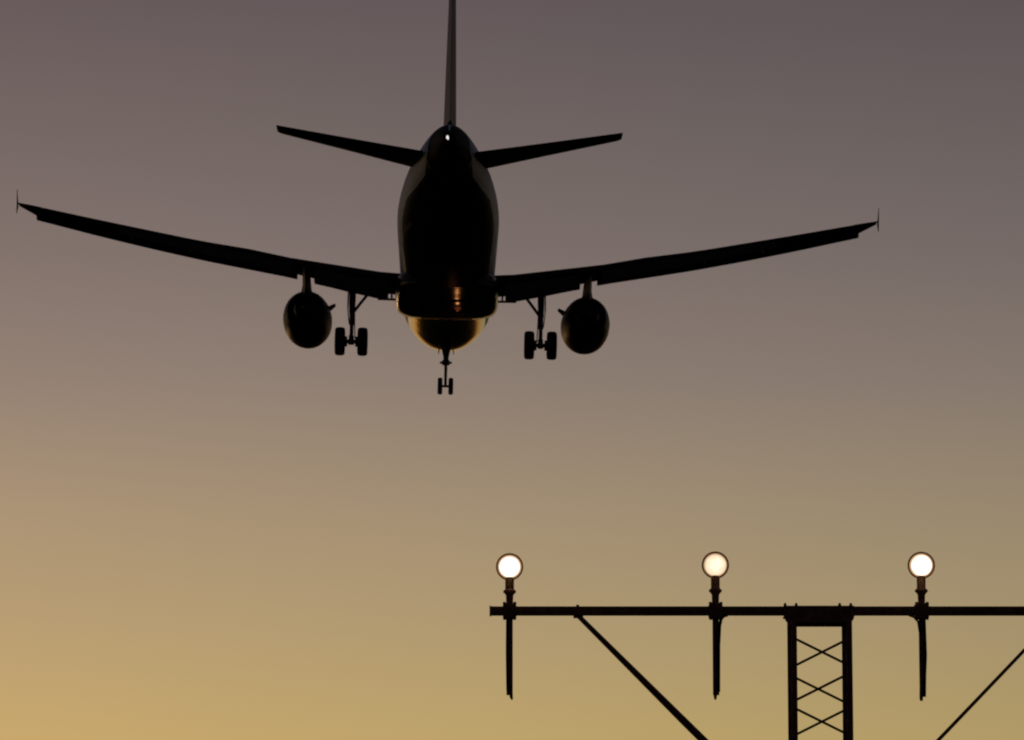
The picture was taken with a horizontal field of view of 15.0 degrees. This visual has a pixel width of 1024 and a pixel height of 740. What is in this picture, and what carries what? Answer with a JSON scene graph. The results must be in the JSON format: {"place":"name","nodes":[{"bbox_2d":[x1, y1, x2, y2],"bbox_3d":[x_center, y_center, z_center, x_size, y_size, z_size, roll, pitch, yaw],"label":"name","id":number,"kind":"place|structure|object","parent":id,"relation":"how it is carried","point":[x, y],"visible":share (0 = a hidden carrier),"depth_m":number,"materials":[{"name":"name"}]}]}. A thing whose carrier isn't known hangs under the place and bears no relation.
{"place":"outdoors","nodes":[
{"label":"outdoors","id":0,"kind":"place"},
{"bbox_2d":[16,0,878,394],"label":"airliner","id":1,"kind":"object","parent":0,"point":[446,286],"visible":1,"depth_m":155.41,"materials":[{"name":"white paint"}]},
{"bbox_2d":[0,0,1023,739],"label":"sky","id":2,"kind":"structure","parent":0,"point":[215,525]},
{"label":"ground","id":3,"kind":"structure","parent":0,"visible":0},
{"bbox_2d":[490,603,1023,739],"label":"approach light mast","id":4,"kind":"object","parent":3,"relation":"on","point":[796,616],"visible":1,"depth_m":28.00,"materials":[{"name":"metal"}]},
{"bbox_2d":[496,553,522,699],"bbox_3d":[-0.017,1.855,28.037,0.197,1.058,0.179,0,-8,0],"label":"approach light","id":5,"kind":"object","parent":4,"relation":"attached to","point":[509,568],"visible":1,"depth_m":28.01,"materials":[{"name":"metal"}]},
{"bbox_2d":[702,551,728,699],"bbox_3d":[1.469,1.848,28.038,0.197,1.069,0.179,0,-8,0],"label":"approach light","id":6,"kind":"object","parent":4,"relation":"attached to","point":[715,566],"visible":1,"depth_m":28.01,"materials":[{"name":"metal"}]},
{"bbox_2d":[908,552,934,700],"bbox_3d":[2.955,1.853,28.037,0.202,1.076,0.179,0,-8,0],"label":"approach light","id":7,"kind":"object","parent":4,"relation":"attached to","point":[921,566],"visible":1,"depth_m":28.00,"materials":[{"name":"metal"}]}
]}

